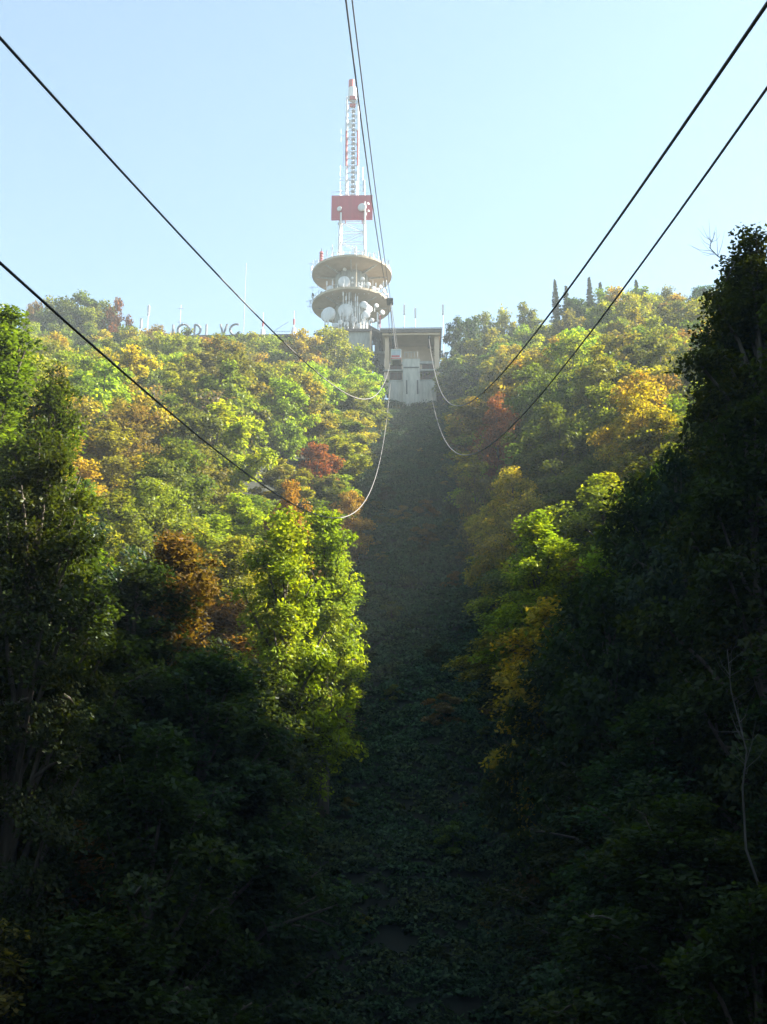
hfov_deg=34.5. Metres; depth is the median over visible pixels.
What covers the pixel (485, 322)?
broadleaf tree
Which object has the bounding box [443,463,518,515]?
broadleaf tree
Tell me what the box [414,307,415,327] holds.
antenna mast
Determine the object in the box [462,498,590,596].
broadleaf tree
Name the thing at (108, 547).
broadleaf tree
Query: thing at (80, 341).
broadleaf tree
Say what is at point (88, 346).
broadleaf tree
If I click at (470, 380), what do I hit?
broadleaf tree
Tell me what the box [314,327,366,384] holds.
broadleaf tree
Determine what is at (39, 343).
broadleaf tree
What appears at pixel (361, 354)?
broadleaf tree
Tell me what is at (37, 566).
broadleaf tree
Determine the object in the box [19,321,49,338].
broadleaf tree
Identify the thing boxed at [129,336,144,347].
broadleaf tree
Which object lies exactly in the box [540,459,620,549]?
broadleaf tree
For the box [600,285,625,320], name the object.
broadleaf tree
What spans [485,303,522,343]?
broadleaf tree
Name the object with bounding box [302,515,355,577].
broadleaf tree
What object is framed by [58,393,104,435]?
broadleaf tree
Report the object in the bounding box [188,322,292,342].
lodge
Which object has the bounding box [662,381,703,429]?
broadleaf tree
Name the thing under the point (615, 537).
broadleaf tree
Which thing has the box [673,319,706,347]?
broadleaf tree
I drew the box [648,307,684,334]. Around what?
broadleaf tree
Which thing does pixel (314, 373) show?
broadleaf tree
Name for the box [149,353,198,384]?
broadleaf tree
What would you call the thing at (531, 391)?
broadleaf tree
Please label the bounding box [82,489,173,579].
broadleaf tree
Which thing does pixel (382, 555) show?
shrub
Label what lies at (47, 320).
broadleaf tree
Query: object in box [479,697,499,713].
shrub
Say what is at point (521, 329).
broadleaf tree
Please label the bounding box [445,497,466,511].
shrub
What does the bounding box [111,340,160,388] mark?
broadleaf tree
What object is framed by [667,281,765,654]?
broadleaf tree
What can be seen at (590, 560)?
broadleaf tree
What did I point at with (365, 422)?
broadleaf tree
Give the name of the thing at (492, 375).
broadleaf tree
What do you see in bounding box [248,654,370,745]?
sparse tree
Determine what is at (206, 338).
broadleaf tree
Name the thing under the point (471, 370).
broadleaf tree
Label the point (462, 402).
broadleaf tree
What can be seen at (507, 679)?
broadleaf tree
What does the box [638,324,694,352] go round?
broadleaf tree
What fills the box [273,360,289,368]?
broadleaf tree
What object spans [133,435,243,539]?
broadleaf tree
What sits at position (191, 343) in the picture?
broadleaf tree
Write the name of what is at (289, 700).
broadleaf tree
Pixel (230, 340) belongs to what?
broadleaf tree
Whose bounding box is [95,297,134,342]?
broadleaf tree
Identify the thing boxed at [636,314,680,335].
broadleaf tree
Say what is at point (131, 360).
broadleaf tree
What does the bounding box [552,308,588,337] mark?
broadleaf tree
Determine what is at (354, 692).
broadleaf tree
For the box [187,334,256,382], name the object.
broadleaf tree
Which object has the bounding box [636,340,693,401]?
broadleaf tree
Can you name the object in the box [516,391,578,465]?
broadleaf tree
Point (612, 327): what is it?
broadleaf tree
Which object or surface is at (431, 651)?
shrub
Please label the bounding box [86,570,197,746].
broadleaf tree
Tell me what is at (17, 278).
steel cable
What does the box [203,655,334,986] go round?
broadleaf tree
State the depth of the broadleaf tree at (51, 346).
190.65 m
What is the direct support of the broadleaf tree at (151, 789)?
on the ground
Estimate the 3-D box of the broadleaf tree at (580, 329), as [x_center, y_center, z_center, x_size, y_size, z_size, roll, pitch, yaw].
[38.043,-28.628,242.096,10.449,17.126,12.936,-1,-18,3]
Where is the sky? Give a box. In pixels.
[0,0,766,399]
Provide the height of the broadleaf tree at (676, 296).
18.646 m
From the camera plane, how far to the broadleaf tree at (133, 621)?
70.93 m
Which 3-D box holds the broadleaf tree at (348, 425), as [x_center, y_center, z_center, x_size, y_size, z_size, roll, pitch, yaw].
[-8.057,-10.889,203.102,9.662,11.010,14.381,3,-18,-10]
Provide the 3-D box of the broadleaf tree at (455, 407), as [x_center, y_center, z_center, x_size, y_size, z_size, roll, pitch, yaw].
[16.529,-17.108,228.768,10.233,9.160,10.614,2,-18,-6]
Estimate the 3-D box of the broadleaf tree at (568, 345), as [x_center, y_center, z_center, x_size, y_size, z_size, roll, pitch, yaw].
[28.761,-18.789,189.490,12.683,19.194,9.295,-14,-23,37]
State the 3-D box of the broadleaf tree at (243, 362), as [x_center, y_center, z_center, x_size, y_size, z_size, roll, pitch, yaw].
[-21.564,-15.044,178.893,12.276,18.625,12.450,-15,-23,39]
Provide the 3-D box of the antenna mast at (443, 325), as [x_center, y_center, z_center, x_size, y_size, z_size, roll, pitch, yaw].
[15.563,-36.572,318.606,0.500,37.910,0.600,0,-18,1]
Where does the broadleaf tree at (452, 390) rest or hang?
on the ground
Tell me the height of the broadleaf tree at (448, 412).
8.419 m
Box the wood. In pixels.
[11,293,715,642]
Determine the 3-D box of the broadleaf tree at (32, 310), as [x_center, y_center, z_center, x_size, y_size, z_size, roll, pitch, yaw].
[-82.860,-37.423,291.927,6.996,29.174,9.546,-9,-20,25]
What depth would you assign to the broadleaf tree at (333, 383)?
232.87 m
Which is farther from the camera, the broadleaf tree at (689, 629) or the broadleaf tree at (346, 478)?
the broadleaf tree at (346, 478)
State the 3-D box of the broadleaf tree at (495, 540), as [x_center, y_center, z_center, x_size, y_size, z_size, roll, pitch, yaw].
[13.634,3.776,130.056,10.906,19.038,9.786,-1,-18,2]
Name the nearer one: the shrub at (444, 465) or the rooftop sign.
the shrub at (444, 465)
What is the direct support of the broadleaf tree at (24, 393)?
on the ground
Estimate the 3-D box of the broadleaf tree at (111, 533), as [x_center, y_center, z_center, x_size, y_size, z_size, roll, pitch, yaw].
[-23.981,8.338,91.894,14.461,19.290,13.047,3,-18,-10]
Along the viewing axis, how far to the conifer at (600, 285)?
302.36 m
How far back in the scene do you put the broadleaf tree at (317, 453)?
175.26 m
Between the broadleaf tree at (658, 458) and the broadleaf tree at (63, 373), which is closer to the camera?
the broadleaf tree at (658, 458)
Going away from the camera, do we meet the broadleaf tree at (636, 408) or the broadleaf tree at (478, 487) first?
the broadleaf tree at (636, 408)
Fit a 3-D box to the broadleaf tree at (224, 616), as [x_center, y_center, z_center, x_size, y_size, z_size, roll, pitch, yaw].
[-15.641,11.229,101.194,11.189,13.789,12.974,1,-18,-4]
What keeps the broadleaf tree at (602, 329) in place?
on the ground
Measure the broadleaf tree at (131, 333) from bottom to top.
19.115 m
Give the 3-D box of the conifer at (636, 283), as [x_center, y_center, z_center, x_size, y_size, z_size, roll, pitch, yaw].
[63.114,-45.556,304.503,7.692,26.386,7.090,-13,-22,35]
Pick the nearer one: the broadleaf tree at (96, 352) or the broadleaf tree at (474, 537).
the broadleaf tree at (474, 537)
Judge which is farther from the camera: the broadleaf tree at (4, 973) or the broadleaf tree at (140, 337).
the broadleaf tree at (140, 337)
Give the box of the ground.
[207,396,598,1023]
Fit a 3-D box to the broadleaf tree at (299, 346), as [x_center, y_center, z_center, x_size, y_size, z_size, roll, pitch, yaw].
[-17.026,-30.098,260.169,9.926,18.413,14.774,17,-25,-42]
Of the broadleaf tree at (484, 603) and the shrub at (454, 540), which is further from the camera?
the shrub at (454, 540)
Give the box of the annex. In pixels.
[343,325,384,389]
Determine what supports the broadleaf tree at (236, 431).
on the ground
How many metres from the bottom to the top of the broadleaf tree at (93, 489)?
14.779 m
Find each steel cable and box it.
[0,36,390,399]
[0,261,390,518]
[429,1,766,405]
[429,86,766,455]
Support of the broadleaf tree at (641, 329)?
on the ground
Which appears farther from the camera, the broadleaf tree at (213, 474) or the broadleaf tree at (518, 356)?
the broadleaf tree at (518, 356)
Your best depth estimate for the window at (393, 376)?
274.43 m
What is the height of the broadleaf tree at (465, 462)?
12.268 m
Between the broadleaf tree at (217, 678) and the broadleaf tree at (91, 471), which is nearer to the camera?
the broadleaf tree at (217, 678)
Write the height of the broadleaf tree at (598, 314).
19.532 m
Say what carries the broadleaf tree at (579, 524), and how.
on the ground
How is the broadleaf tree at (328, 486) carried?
on the ground
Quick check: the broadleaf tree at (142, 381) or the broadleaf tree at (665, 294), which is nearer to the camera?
the broadleaf tree at (142, 381)
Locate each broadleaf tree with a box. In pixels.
[0,303,120,714]
[0,359,107,904]
[0,415,123,818]
[0,433,118,1023]
[0,722,270,1023]
[0,786,165,1023]
[0,918,32,1017]
[2,540,242,1013]
[4,408,117,623]
[11,351,52,403]
[14,395,28,444]
[16,378,40,406]
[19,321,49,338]
[19,334,54,362]
[20,289,110,341]
[20,294,59,332]
[20,300,43,327]
[20,364,83,424]
[21,299,82,334]
[21,405,85,474]
[23,907,231,1023]
[29,556,208,842]
[33,331,71,358]
[35,338,85,384]
[43,361,78,390]
[45,323,76,343]
[47,350,101,389]
[49,328,76,350]
[55,476,154,587]
[55,645,367,1023]
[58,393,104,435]
[61,336,73,347]
[62,478,123,538]
[64,435,131,525]
[66,418,107,471]
[67,358,146,441]
[71,322,114,348]
[71,342,101,360]
[72,300,111,344]
[74,346,111,370]
[74,510,124,580]
[75,329,112,347]
[75,359,112,390]
[76,403,200,484]
[77,347,96,354]
[77,419,146,503]
[77,647,336,1023]
[80,344,164,408]
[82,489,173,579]
[83,521,136,579]
[84,299,121,334]
[86,367,151,427]
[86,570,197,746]
[93,338,117,349]
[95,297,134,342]
[97,337,116,353]
[103,528,242,771]
[105,476,215,573]
[107,392,178,475]
[109,455,200,556]
[111,324,137,343]
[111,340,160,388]
[112,338,155,358]
[117,326,149,341]
[121,349,165,426]
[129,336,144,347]
[133,393,198,454]
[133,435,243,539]
[135,332,152,351]
[137,330,181,357]
[140,327,162,343]
[147,403,233,503]
[148,324,174,352]
[148,370,197,434]
[148,443,243,517]
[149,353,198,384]
[150,335,194,355]
[152,353,217,404]
[161,332,200,382]
[168,370,207,443]
[171,327,199,339]
[181,335,205,354]
[181,492,274,577]
[182,514,267,603]
[185,604,241,663]
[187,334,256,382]
[189,567,258,664]
[191,398,278,508]
[193,358,269,473]
[198,533,278,659]
[200,336,224,349]
[202,349,272,441]
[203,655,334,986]
[211,332,236,348]
[214,338,246,366]
[215,360,261,397]
[223,494,303,552]
[225,503,368,924]
[227,342,258,363]
[231,331,244,342]
[237,331,271,362]
[237,333,250,345]
[238,627,362,677]
[239,661,332,899]
[244,333,288,355]
[247,336,296,364]
[248,458,315,509]
[250,361,300,447]
[251,351,272,365]
[253,479,323,615]
[257,374,320,460]
[263,497,278,511]
[264,371,341,457]
[269,362,293,374]
[272,361,335,427]
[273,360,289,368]
[278,328,332,365]
[280,364,336,417]
[288,506,370,820]
[289,440,345,499]
[294,590,369,784]
[298,435,375,489]
[300,474,363,518]
[302,360,341,407]
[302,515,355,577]
[303,361,349,417]
[306,325,345,358]
[308,415,364,450]
[309,551,368,617]
[312,429,376,477]
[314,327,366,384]
[315,474,361,506]
[317,362,345,402]
[322,409,380,453]
[328,490,375,565]
[331,387,392,432]
[332,374,380,416]
[334,388,380,416]
[339,367,384,410]
[346,345,382,384]
[364,352,383,384]
[376,375,388,400]
[420,355,479,381]
[431,315,477,370]
[431,353,478,400]
[439,357,466,398]
[439,396,464,425]
[441,620,526,736]
[443,373,477,405]
[443,396,486,435]
[443,430,497,481]
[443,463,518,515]
[444,375,482,407]
[445,402,490,463]
[447,394,479,427]
[452,439,529,502]
[455,316,482,380]
[455,463,495,559]
[459,712,717,1008]
[462,465,566,610]
[462,496,512,564]
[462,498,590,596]
[462,567,563,668]
[463,326,507,386]
[463,353,509,400]
[464,622,550,734]
[466,544,563,637]
[467,391,520,495]
[467,496,536,544]
[467,509,588,687]
[472,571,670,888]
[473,311,504,342]
[476,340,523,391]
[478,344,512,399]
[479,343,536,399]
[479,595,579,838]
[480,354,516,402]
[482,362,570,437]
[483,353,553,419]
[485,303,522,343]
[491,354,570,435]
[492,350,530,403]
[494,400,606,522]
[502,421,601,496]
[503,791,766,1023]
[507,371,578,456]
[508,301,538,335]
[510,695,753,1023]
[511,568,697,967]
[513,323,531,344]
[515,324,548,354]
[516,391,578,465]
[524,334,546,353]
[525,347,539,355]
[526,317,550,339]
[538,335,567,363]
[539,323,566,345]
[540,331,598,409]
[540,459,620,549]
[540,471,630,593]
[544,527,623,605]
[546,462,610,516]
[550,328,601,383]
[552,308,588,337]
[553,296,596,330]
[553,351,631,418]
[559,548,620,607]
[562,342,638,430]
[562,358,635,412]
[563,466,689,690]
[566,380,627,469]
[573,326,584,331]
[575,458,687,659]
[578,447,723,769]
[579,329,611,363]
[582,300,629,332]
[585,380,681,487]
[586,286,624,323]
[586,368,678,462]
[592,396,766,996]
[595,317,628,334]
[596,328,644,368]
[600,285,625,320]
[603,441,690,534]
[604,291,662,323]
[604,307,646,341]
[608,325,668,359]
[608,408,693,488]
[609,447,699,656]
[610,297,652,320]
[610,365,688,412]
[613,592,749,816]
[616,336,689,389]
[617,374,683,424]
[625,285,656,302]
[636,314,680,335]
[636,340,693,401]
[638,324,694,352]
[641,294,665,331]
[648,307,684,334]
[651,328,690,355]
[651,878,766,1023]
[652,412,695,462]
[654,284,687,306]
[657,292,700,316]
[658,221,766,807]
[660,299,699,323]
[661,269,731,598]
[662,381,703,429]
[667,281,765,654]
[670,334,704,401]
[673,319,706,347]
[675,655,766,957]
[678,345,705,403]
[682,295,712,323]
[684,273,766,778]
[686,285,715,302]
[690,317,713,335]
[710,995,765,1020]
[735,258,766,602]
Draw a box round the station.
[380,326,441,404]
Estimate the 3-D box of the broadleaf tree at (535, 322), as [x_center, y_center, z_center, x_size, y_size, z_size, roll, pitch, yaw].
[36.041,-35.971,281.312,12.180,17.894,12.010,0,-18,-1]
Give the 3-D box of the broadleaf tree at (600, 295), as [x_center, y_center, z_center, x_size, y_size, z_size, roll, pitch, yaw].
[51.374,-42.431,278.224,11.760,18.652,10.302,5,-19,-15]
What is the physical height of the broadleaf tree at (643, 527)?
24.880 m
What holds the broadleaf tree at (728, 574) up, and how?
on the ground
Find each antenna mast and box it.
[147,305,149,329]
[243,263,246,333]
[260,312,264,333]
[291,311,295,334]
[403,304,404,327]
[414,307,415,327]
[442,304,443,353]
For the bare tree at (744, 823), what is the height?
9.502 m
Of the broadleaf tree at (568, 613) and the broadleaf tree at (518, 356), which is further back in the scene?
the broadleaf tree at (518, 356)
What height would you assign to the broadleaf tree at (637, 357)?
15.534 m
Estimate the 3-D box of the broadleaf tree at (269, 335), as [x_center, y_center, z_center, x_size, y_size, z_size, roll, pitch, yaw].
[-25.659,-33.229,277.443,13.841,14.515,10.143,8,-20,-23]
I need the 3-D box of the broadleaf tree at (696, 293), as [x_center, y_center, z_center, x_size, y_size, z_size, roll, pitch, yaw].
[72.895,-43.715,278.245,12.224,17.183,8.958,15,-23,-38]
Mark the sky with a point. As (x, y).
(508, 138)
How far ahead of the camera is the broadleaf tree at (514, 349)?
231.69 m
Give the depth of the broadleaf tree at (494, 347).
257.83 m
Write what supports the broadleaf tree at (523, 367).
on the ground
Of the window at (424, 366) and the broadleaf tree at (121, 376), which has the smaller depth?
the broadleaf tree at (121, 376)
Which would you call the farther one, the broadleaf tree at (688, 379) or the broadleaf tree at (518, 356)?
the broadleaf tree at (518, 356)
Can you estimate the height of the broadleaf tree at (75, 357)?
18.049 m
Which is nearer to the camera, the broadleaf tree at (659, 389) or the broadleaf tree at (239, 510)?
the broadleaf tree at (239, 510)
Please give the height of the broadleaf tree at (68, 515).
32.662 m
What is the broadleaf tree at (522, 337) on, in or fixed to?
on the ground
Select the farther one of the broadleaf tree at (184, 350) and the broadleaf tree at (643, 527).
the broadleaf tree at (184, 350)
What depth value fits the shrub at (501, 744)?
101.58 m
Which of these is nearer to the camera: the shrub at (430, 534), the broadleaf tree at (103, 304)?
the shrub at (430, 534)
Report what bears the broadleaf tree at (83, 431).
on the ground
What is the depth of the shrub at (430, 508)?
181.25 m
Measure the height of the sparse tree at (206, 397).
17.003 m
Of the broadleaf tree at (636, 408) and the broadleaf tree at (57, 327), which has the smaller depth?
the broadleaf tree at (636, 408)
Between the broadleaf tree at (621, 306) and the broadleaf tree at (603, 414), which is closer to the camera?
the broadleaf tree at (603, 414)
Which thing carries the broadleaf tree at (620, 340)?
on the ground
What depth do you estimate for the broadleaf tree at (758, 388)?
67.99 m
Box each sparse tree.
[127,383,176,429]
[178,389,260,478]
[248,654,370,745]
[451,402,488,449]
[604,332,645,362]
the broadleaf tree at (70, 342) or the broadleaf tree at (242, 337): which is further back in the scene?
the broadleaf tree at (242, 337)
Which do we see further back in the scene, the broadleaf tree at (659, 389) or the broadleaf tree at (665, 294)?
the broadleaf tree at (665, 294)
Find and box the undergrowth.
[255,398,601,1023]
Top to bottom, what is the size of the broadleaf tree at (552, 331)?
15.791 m
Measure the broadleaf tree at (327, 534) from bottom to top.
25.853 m
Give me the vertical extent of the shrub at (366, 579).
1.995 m
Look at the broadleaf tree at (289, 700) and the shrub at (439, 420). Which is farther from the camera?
the shrub at (439, 420)
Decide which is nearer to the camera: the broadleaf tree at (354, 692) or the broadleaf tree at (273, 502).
the broadleaf tree at (354, 692)
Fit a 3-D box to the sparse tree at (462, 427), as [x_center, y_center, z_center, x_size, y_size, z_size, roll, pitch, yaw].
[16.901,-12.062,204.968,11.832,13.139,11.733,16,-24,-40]
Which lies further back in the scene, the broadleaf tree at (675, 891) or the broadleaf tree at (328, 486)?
the broadleaf tree at (328, 486)
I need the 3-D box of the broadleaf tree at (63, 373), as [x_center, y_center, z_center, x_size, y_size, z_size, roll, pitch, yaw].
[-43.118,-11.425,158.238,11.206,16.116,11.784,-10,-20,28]
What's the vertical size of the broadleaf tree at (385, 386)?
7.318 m
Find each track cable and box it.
[345,0,389,341]
[351,0,391,333]
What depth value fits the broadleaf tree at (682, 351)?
182.92 m
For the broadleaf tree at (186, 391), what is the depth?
172.94 m
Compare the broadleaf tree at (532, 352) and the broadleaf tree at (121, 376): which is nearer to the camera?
the broadleaf tree at (121, 376)
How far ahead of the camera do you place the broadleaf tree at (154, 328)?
273.12 m
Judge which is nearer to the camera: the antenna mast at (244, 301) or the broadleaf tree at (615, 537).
the broadleaf tree at (615, 537)
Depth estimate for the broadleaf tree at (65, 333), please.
273.89 m
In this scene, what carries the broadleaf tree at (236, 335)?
on the ground
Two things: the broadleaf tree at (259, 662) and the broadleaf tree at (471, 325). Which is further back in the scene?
the broadleaf tree at (471, 325)
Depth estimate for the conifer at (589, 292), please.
307.54 m
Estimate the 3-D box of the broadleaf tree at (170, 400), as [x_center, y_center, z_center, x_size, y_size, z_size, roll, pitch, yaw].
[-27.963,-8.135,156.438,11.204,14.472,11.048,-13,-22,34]
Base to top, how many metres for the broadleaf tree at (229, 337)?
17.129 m
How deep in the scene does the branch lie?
69.81 m
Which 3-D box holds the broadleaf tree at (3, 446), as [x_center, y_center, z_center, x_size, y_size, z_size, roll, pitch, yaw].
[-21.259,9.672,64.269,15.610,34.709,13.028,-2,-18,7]
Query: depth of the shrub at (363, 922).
80.24 m
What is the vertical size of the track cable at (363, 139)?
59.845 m
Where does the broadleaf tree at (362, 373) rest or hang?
on the ground
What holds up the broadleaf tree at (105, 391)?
on the ground
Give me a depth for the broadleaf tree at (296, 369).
205.81 m
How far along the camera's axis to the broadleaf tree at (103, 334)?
260.84 m
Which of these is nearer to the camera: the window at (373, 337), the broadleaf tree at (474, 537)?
the broadleaf tree at (474, 537)
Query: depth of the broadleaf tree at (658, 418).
129.53 m
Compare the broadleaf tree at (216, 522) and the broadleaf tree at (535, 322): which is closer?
the broadleaf tree at (216, 522)
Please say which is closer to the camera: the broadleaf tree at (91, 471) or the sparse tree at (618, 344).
the broadleaf tree at (91, 471)
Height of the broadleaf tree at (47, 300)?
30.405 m
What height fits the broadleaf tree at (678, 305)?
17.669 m
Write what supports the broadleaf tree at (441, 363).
on the ground
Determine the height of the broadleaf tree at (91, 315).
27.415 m
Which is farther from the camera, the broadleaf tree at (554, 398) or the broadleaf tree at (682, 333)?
the broadleaf tree at (682, 333)
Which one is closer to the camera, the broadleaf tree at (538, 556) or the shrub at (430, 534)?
the broadleaf tree at (538, 556)
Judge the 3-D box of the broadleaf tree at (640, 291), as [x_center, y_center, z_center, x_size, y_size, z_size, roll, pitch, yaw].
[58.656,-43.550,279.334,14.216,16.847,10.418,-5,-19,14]
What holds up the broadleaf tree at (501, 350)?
on the ground
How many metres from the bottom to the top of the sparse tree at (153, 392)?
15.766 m
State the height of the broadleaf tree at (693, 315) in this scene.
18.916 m
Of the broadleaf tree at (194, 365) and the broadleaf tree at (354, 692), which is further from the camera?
the broadleaf tree at (194, 365)
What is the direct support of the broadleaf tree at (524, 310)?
on the ground
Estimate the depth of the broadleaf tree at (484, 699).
99.52 m
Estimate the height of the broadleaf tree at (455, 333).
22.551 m
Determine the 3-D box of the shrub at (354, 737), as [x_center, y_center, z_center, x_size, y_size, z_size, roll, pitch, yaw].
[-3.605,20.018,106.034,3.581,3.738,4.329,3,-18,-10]
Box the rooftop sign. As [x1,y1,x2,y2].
[172,323,238,334]
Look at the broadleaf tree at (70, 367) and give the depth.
165.20 m
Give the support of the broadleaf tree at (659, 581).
on the ground
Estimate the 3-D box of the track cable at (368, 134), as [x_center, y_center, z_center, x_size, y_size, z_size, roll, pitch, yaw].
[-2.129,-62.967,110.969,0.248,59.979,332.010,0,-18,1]
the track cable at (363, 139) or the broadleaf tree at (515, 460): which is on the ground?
the broadleaf tree at (515, 460)
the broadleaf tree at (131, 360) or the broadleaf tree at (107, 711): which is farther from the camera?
the broadleaf tree at (131, 360)
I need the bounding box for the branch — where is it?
[690,227,734,281]
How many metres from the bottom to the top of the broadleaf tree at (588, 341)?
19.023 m
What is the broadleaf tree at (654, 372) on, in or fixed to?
on the ground
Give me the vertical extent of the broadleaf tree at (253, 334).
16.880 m
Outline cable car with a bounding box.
[386,298,400,365]
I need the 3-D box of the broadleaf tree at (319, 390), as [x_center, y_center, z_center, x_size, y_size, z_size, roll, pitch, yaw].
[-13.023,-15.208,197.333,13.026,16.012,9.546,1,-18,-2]
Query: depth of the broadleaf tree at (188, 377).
181.95 m
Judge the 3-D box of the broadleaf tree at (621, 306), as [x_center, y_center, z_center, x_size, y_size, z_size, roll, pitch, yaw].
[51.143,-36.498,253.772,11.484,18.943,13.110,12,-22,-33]
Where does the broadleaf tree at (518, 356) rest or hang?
on the ground
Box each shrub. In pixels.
[336,797,359,814]
[347,724,363,748]
[350,913,373,934]
[351,684,364,711]
[356,576,374,585]
[356,597,371,610]
[363,534,380,546]
[374,551,388,561]
[376,684,404,701]
[388,505,411,519]
[406,523,439,544]
[411,499,440,516]
[416,643,449,664]
[420,692,467,725]
[425,402,437,410]
[427,820,476,855]
[434,414,446,422]
[435,463,452,476]
[439,571,460,587]
[443,538,464,547]
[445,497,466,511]
[471,590,481,599]
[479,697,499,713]
[487,743,509,765]
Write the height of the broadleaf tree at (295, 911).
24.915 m
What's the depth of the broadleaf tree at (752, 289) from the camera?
68.33 m
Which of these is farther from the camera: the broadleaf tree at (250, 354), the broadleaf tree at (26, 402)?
the broadleaf tree at (250, 354)
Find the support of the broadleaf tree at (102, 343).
on the ground
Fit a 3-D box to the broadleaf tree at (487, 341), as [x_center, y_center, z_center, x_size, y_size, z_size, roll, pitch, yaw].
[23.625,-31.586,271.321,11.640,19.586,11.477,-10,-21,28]
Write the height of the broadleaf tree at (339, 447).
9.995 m
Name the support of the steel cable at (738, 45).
attached to the station
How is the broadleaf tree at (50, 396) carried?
on the ground
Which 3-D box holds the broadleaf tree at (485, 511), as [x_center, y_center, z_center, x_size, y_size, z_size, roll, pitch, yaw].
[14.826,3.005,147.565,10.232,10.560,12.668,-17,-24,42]
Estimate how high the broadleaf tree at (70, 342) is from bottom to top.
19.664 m
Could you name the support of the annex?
on the ground
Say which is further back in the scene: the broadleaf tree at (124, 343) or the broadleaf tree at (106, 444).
the broadleaf tree at (124, 343)
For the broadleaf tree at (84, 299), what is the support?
on the ground
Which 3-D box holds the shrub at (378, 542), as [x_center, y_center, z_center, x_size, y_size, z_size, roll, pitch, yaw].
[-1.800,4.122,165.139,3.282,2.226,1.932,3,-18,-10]
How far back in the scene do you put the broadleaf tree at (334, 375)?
240.16 m
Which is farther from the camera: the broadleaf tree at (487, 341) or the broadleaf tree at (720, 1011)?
the broadleaf tree at (487, 341)
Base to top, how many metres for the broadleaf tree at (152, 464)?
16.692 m
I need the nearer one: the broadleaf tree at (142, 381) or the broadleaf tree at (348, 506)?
the broadleaf tree at (348, 506)
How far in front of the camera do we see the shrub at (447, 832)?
89.28 m
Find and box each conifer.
[549,279,561,326]
[561,285,568,320]
[586,277,595,304]
[596,282,601,305]
[634,280,638,292]
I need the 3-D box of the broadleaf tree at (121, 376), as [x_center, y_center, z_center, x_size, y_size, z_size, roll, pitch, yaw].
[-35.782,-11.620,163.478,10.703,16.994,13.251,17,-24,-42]
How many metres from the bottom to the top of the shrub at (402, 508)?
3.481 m
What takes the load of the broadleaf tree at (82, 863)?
on the ground
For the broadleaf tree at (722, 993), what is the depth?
42.22 m
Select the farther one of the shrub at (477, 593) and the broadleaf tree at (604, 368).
the broadleaf tree at (604, 368)
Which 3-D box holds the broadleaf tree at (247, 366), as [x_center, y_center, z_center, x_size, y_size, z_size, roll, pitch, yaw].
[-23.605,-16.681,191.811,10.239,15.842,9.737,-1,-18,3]
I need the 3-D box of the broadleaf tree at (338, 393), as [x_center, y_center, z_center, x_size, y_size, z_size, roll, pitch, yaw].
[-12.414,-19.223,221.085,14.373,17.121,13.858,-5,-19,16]
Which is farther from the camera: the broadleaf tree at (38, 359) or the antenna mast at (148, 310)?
the antenna mast at (148, 310)
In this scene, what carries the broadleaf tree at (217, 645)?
on the ground
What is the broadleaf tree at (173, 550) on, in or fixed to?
on the ground
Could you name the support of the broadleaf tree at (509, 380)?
on the ground
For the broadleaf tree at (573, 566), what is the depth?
99.88 m
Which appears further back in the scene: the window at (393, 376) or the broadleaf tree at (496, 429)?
the window at (393, 376)
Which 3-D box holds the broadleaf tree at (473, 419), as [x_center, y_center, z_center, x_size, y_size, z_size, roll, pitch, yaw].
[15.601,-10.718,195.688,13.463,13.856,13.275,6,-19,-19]
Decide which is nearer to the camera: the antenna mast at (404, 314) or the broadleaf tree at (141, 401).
the broadleaf tree at (141, 401)
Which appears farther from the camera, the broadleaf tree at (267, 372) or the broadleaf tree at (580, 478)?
the broadleaf tree at (267, 372)
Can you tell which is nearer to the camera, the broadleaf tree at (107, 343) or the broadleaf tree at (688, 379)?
the broadleaf tree at (688, 379)
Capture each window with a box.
[372,335,375,344]
[390,365,401,379]
[422,364,433,378]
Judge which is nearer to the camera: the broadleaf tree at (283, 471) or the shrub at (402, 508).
the broadleaf tree at (283, 471)
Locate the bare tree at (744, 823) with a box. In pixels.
[705,624,764,888]
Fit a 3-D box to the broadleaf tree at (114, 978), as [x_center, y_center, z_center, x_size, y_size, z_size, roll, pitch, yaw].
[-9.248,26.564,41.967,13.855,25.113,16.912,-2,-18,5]
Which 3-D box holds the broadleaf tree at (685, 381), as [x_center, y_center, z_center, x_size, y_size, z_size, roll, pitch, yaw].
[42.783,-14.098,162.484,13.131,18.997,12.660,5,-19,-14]
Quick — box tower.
[306,79,392,343]
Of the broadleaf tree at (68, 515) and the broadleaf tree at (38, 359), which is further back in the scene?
the broadleaf tree at (38, 359)
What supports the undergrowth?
on the ground
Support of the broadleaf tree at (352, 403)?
on the ground
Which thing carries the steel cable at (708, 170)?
attached to the station
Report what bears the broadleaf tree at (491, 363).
on the ground
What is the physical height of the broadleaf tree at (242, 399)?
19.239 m
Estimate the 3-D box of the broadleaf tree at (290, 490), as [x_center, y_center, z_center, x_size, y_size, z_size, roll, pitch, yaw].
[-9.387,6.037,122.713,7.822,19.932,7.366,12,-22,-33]
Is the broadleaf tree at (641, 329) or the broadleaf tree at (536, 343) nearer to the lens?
the broadleaf tree at (641, 329)
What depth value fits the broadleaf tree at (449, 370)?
264.54 m
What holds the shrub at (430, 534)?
on the ground
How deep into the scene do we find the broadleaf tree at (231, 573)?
108.61 m
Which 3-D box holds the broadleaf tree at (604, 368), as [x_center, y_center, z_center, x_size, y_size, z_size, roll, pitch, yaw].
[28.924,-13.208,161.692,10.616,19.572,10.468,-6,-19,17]
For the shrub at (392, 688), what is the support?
on the ground
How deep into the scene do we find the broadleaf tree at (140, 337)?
252.43 m
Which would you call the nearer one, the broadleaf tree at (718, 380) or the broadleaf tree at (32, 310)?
the broadleaf tree at (718, 380)
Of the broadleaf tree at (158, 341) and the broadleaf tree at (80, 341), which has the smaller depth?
the broadleaf tree at (158, 341)

